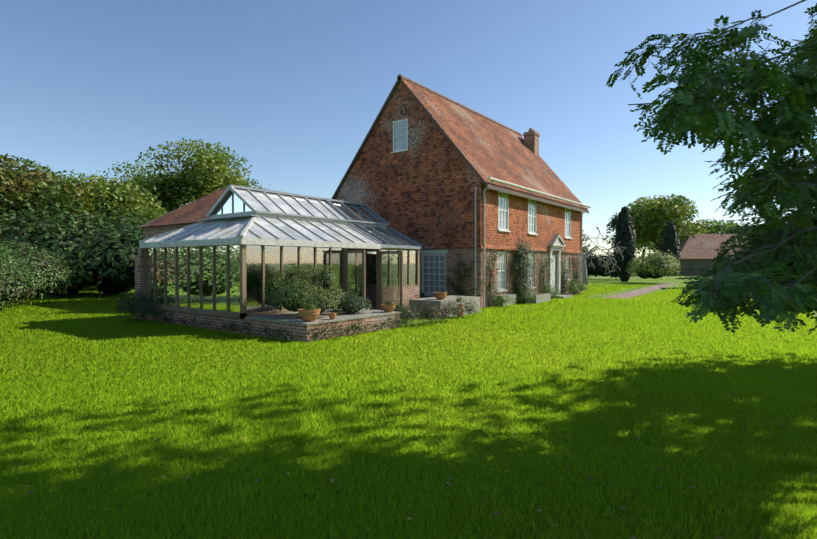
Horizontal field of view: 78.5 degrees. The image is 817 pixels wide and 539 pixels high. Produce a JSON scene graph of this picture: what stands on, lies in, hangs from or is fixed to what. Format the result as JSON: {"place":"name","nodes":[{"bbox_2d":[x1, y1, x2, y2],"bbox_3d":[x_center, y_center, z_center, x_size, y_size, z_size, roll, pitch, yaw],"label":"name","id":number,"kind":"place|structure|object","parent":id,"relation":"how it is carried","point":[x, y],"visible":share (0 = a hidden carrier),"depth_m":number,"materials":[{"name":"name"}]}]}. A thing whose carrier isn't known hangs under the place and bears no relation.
{"place":"outdoors","nodes":[
{"label":"outdoors","id":0,"kind":"place"},
{"bbox_2d":[136,185,321,252],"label":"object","id":1,"kind":"structure","parent":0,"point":[193,212],"depth_m":21.46,"materials":[{"name":"tile"}]},
{"bbox_2d":[0,272,816,538],"bbox_3d":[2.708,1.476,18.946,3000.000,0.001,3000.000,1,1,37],"label":"lawn ground","id":2,"kind":"structure","parent":0,"point":[611,281],"depth_m":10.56,"materials":[{"name":"green plant"}]},
{"bbox_2d":[0,234,75,311],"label":"hedge","id":3,"kind":"object","parent":2,"relation":"on","point":[18,278],"visible":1,"depth_m":19.66,"materials":[{"name":"green plant"}]},
{"bbox_2d":[0,153,95,240],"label":"foliage","id":4,"kind":"object","parent":2,"relation":"on","point":[19,189],"visible":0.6,"depth_m":27.61,"materials":[{"name":"green plant"}]},
{"bbox_2d":[2,202,97,240],"bbox_3d":[-23.601,-1.770,32.238,7.525,6.178,6.534,1,1,37],"label":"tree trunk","id":5,"kind":"object","parent":2,"relation":"on","point":[63,220],"depth_m":31.52,"materials":[{"name":"green plant"}]},
{"bbox_2d":[33,169,112,224],"bbox_3d":[-28.758,-3.418,40.119,10.053,9.284,10.170,1,1,37],"label":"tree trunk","id":6,"kind":"object","parent":2,"relation":"on","point":[79,182],"visible":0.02,"depth_m":39.95,"materials":[{"name":"green plant"}]},
{"bbox_2d":[0,199,168,296],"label":"hedge","id":7,"kind":"object","parent":2,"relation":"on","point":[103,264],"visible":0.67,"depth_m":24.52,"materials":[{"name":"green plant"}]},
{"bbox_2d":[43,165,166,230],"bbox_3d":[-21.238,-2.737,34.236,9.610,8.085,8.952,1,1,37],"label":"foliage","id":8,"kind":"object","parent":2,"relation":"on","point":[101,190],"visible":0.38,"depth_m":32.76,"materials":[{"name":"green plant"}]},
{"bbox_2d":[81,218,141,240],"bbox_3d":[-18.240,-0.985,32.748,6.313,4.608,7.012,1,1,37],"label":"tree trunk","id":9,"kind":"object","parent":2,"relation":"on","point":[117,228],"depth_m":30.84,"materials":[{"name":"green plant"}]},
{"bbox_2d":[81,160,185,219],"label":"tree","id":10,"kind":"object","parent":2,"relation":"on","point":[137,177],"visible":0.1,"depth_m":48.26,"materials":[{"name":"green plant"}]},
{"bbox_2d":[120,137,262,212],"bbox_3d":[-17.389,-4.848,41.666,11.290,12.110,11.859,1,1,37],"label":"foliage","id":11,"kind":"object","parent":2,"relation":"on","point":[202,176],"visible":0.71,"depth_m":39.27,"materials":[{"name":"green plant"}]},
{"bbox_2d":[235,177,269,189],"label":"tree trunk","id":12,"kind":"object","parent":2,"relation":"on","point":[253,184],"visible":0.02,"depth_m":54.40,"materials":[{"name":"green plant"}]},
{"bbox_2d":[115,287,413,340],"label":"shrubs","id":13,"kind":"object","parent":2,"relation":"on","point":[146,308],"depth_m":13.19,"materials":[{"name":"green plant"}]},
{"bbox_2d":[146,301,400,342],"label":"terrace","id":14,"kind":"structure","parent":2,"relation":"on","point":[292,322],"depth_m":12.21,"materials":[{"name":"stone"}]},
{"bbox_2d":[246,246,325,306],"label":"plants","id":15,"kind":"object","parent":14,"relation":"on","point":[248,283],"depth_m":13.48,"materials":[{"name":"green plant"}]},
{"bbox_2d":[260,260,345,314],"bbox_3d":[-2.426,0.453,12.286,1.842,1.422,2.310,1,1,37],"label":"terrace bush","id":16,"kind":"object","parent":14,"relation":"on","point":[298,289],"visible":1,"depth_m":11.91,"materials":[{"name":"green plant"}]},
{"bbox_2d":[298,308,320,321],"bbox_3d":[-2.230,1.025,11.241,0.509,0.270,0.509,1,1,37],"label":"pot","id":17,"kind":"object","parent":14,"relation":"on","point":[309,315],"visible":0.88,"depth_m":11.07,"materials":[{"name":"ceramic"}]},
{"bbox_2d":[300,302,317,309],"bbox_3d":[-2.232,0.856,11.224,0.401,0.236,0.427,1,1,37],"label":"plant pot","id":18,"kind":"object","parent":17,"relation":"on","point":[310,307],"visible":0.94,"depth_m":11.16,"materials":[{"name":"green plant"}]},
{"bbox_2d":[301,247,327,278],"bbox_3d":[-3.098,0.293,16.358,1.258,2.255,0.976,1,1,37],"label":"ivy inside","id":19,"kind":"object","parent":14,"relation":"on","point":[308,259],"depth_m":16.22,"materials":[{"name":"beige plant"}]},
{"bbox_2d":[328,312,335,318],"bbox_3d":[-1.766,1.080,11.606,0.191,0.150,0.191,1,1,37],"label":"pot","id":20,"kind":"object","parent":14,"relation":"on","point":[332,315],"visible":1,"depth_m":11.54,"materials":[{"name":"ceramic"}]},
{"bbox_2d":[331,290,372,314],"bbox_3d":[-1.526,0.835,13.242,1.144,0.636,1.724,0,1,-15],"label":"terrace bush","id":21,"kind":"object","parent":14,"relation":"on","point":[349,304],"visible":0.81,"depth_m":12.76,"materials":[{"name":"green plant"}]},
{"bbox_2d":[381,304,395,311],"bbox_3d":[-0.538,1.033,13.347,0.403,0.200,0.403,1,1,37],"label":"pot","id":22,"kind":"object","parent":14,"relation":"on","point":[388,308],"visible":0.94,"depth_m":13.21,"materials":[{"name":"ceramic"}]},
{"bbox_2d":[383,299,393,304],"bbox_3d":[-0.525,0.897,13.341,0.370,0.260,0.321,1,1,37],"label":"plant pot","id":23,"kind":"object","parent":22,"relation":"on","point":[389,302],"visible":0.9,"depth_m":13.26,"materials":[{"name":"green plant"}]},
{"bbox_2d":[135,185,421,319],"bbox_3d":[-3.572,-0.493,16.305,6.270,4.005,7.486,1,1,37],"label":"conservatory","id":24,"kind":"object","parent":2,"relation":"on","point":[199,267],"visible":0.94,"depth_m":14.63,"materials":[{"name":"glass"}]},
{"bbox_2d":[5,301,812,538],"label":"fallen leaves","id":25,"kind":"object","parent":2,"relation":"on","point":[538,510],"visible":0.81,"depth_m":3.89,"materials":[{"name":"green plant"}]},
{"bbox_2d":[393,294,459,320],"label":"plants","id":26,"kind":"object","parent":2,"relation":"on","point":[399,309],"visible":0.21,"depth_m":14.76,"materials":[{"name":"green plant"}]},
{"bbox_2d":[399,299,481,326],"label":"shrubs","id":27,"kind":"object","parent":2,"relation":"on","point":[442,312],"visible":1,"depth_m":14.10,"materials":[{"name":"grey plant"}]},
{"bbox_2d":[409,295,479,317],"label":"stone wall","id":28,"kind":"structure","parent":2,"relation":"on","point":[419,303],"depth_m":16.33,"materials":[{"name":"grey stone"}]},
{"bbox_2d":[434,292,446,299],"bbox_3d":[1.040,0.860,16.314,0.445,0.240,0.445,1,1,37],"label":"pot","id":29,"kind":"object","parent":28,"relation":"on","point":[440,295],"visible":1,"depth_m":16.17,"materials":[{"name":"ceramic"}]},
{"bbox_2d":[337,81,582,307],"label":"house walls","id":30,"kind":"structure","parent":2,"relation":"on","point":[421,191],"depth_m":20.68,"materials":[{"name":"brown brick"}]},
{"bbox_2d":[331,78,588,213],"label":"house roof","id":31,"kind":"structure","parent":30,"relation":"on","point":[485,148],"depth_m":22.69,"materials":[{"name":"brown tile"}]},
{"bbox_2d":[523,128,539,155],"bbox_3d":[7.267,-7.180,29.567,0.760,2.240,0.760,1,1,37],"label":"house chimney","id":32,"kind":"object","parent":31,"relation":"on","point":[531,139],"visible":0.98,"depth_m":29.29,"materials":[{"name":"brown brick"}]},
{"bbox_2d":[391,118,572,295],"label":"window frames","id":33,"kind":"structure","parent":30,"relation":"in","point":[434,252],"depth_m":20.59,"materials":[{"name":"white wood"}]},
{"bbox_2d":[394,120,569,291],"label":"window panes","id":34,"kind":"object","parent":33,"relation":"in","point":[502,217],"depth_m":20.56,"materials":[{"name":"glass"}]},
{"bbox_2d":[475,177,590,307],"bbox_3d":[6.340,-1.042,23.440,0.680,4.920,11.900,1,1,37],"label":"gutter and downpipes","id":35,"kind":"object","parent":30,"relation":"attached to","point":[492,179],"visible":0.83,"depth_m":18.97,"materials":[{"name":"white plastic"}]},
{"bbox_2d":[548,234,572,298],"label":"house door","id":36,"kind":"structure","parent":30,"relation":"in","point":[556,242],"depth_m":24.95,"materials":[{"name":"white wood"}]},
{"bbox_2d":[560,248,572,294],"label":"climbing rose stems","id":37,"kind":"object","parent":30,"relation":"attached to","point":[564,281],"visible":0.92,"depth_m":25.63,"materials":[{"name":"green plant"}]},
{"bbox_2d":[457,304,463,316],"bbox_3d":[1.646,1.314,15.962,0.273,0.400,0.273,1,1,37],"label":"pot","id":38,"kind":"object","parent":2,"relation":"on","point":[460,310],"visible":0.44,"depth_m":15.87,"materials":[{"name":"ceramic"}]},
{"bbox_2d":[456,295,465,303],"bbox_3d":[1.661,0.965,15.943,0.344,0.295,0.341,0,1,12],"label":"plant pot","id":39,"kind":"object","parent":38,"relation":"on","point":[460,300],"visible":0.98,"depth_m":15.92,"materials":[{"name":"green plant"}]},
{"bbox_2d":[444,250,478,295],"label":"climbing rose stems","id":40,"kind":"object","parent":2,"relation":"on","point":[459,282],"visible":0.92,"depth_m":19.28,"materials":[{"name":"green plant"}]},
{"bbox_2d":[482,245,500,306],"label":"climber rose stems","id":41,"kind":"object","parent":2,"relation":"on","point":[494,292],"visible":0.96,"depth_m":19.41,"materials":[{"name":"green plant"}]},
{"bbox_2d":[495,293,549,305],"bbox_3d":[4.919,1.238,21.123,3.734,0.420,0.726,-1,1,-45],"label":"stone trough","id":42,"kind":"object","parent":2,"relation":"on","point":[540,297],"visible":0.58,"depth_m":21.11,"materials":[{"name":"grey stone"}]},
{"bbox_2d":[511,238,543,302],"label":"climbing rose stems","id":43,"kind":"object","parent":2,"relation":"on","point":[523,270],"visible":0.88,"depth_m":21.32,"materials":[{"name":"green plant"}]},
{"bbox_2d":[491,279,589,305],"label":"shrubs","id":44,"kind":"object","parent":2,"relation":"on","point":[574,287],"visible":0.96,"depth_m":22.83,"materials":[{"name":"green plant"}]},
{"bbox_2d":[536,253,554,298],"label":"climbing rose stems","id":45,"kind":"object","parent":2,"relation":"on","point":[545,281],"visible":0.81,"depth_m":23.62,"materials":[{"name":"green plant"}]},
{"bbox_2d":[572,252,584,293],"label":"far climber rose stems","id":46,"kind":"object","parent":2,"relation":"on","point":[577,274],"visible":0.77,"depth_m":27.21,"materials":[{"name":"green plant"}]},
{"bbox_2d":[582,251,617,278],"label":"hedge","id":47,"kind":"object","parent":2,"relation":"on","point":[599,270],"visible":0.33,"depth_m":51.38,"materials":[{"name":"green plant"}]},
{"bbox_2d":[582,227,626,284],"bbox_3d":[13.692,-1.117,38.340,6.429,4.754,4.403,0,1,-26],"label":"bare tree trunk","id":48,"kind":"object","parent":2,"relation":"on","point":[584,272],"visible":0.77,"depth_m":38.43,"materials":[{"name":"grey plant"}]},
{"bbox_2d":[613,206,636,281],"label":"cypress","id":49,"kind":"object","parent":2,"relation":"on","point":[625,235],"visible":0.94,"depth_m":45.74,"materials":[{"name":"green plant"}]},
{"bbox_2d":[604,212,680,264],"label":"tree","id":50,"kind":"object","parent":2,"relation":"on","point":[613,222],"visible":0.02,"depth_m":111.74,"materials":[{"name":"green plant"}]},
{"bbox_2d":[625,248,680,281],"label":"shrub","id":51,"kind":"object","parent":2,"relation":"on","point":[652,267],"visible":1,"depth_m":41.47,"materials":[{"name":"green plant"}]},
{"bbox_2d":[611,193,707,252],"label":"tree","id":52,"kind":"object","parent":2,"relation":"on","point":[651,218],"visible":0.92,"depth_m":72.56,"materials":[{"name":"green plant"}]},
{"bbox_2d":[661,222,680,275],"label":"cypress","id":53,"kind":"object","parent":2,"relation":"on","point":[670,241],"visible":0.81,"depth_m":65.11,"materials":[{"name":"green plant"}]},
{"bbox_2d":[650,234,750,275],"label":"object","id":54,"kind":"structure","parent":2,"relation":"on","point":[697,251],"depth_m":68.13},
{"bbox_2d":[606,0,816,334],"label":"tree","id":55,"kind":"object","parent":2,"relation":"on","point":[766,267],"visible":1,"depth_m":4.04,"materials":[{"name":"green plant"}]},
{"bbox_2d":[682,218,742,233],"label":"tree","id":56,"kind":"object","parent":2,"relation":"on","point":[714,229],"visible":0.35,"depth_m":102.73,"materials":[{"name":"green plant"}]},
{"bbox_2d":[0,0,816,263],"label":"sky","id":57,"kind":"structure","parent":0,"point":[296,88],"materials":[{"name":"blue"}]},
{"bbox_2d":[397,74,521,135],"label":"roof ridge","id":58,"kind":"structure","parent":0,"point":[399,76],"depth_m":24.15,"materials":[{"name":"tile"}]},
{"bbox_2d":[603,283,678,298],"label":"brick path","id":59,"kind":"structure","parent":0,"point":[630,294],"depth_m":30.17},
{"bbox_2d":[591,277,711,277],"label":"gravel track","id":60,"kind":"structure","parent":0,"point":[637,277],"depth_m":59.52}
]}

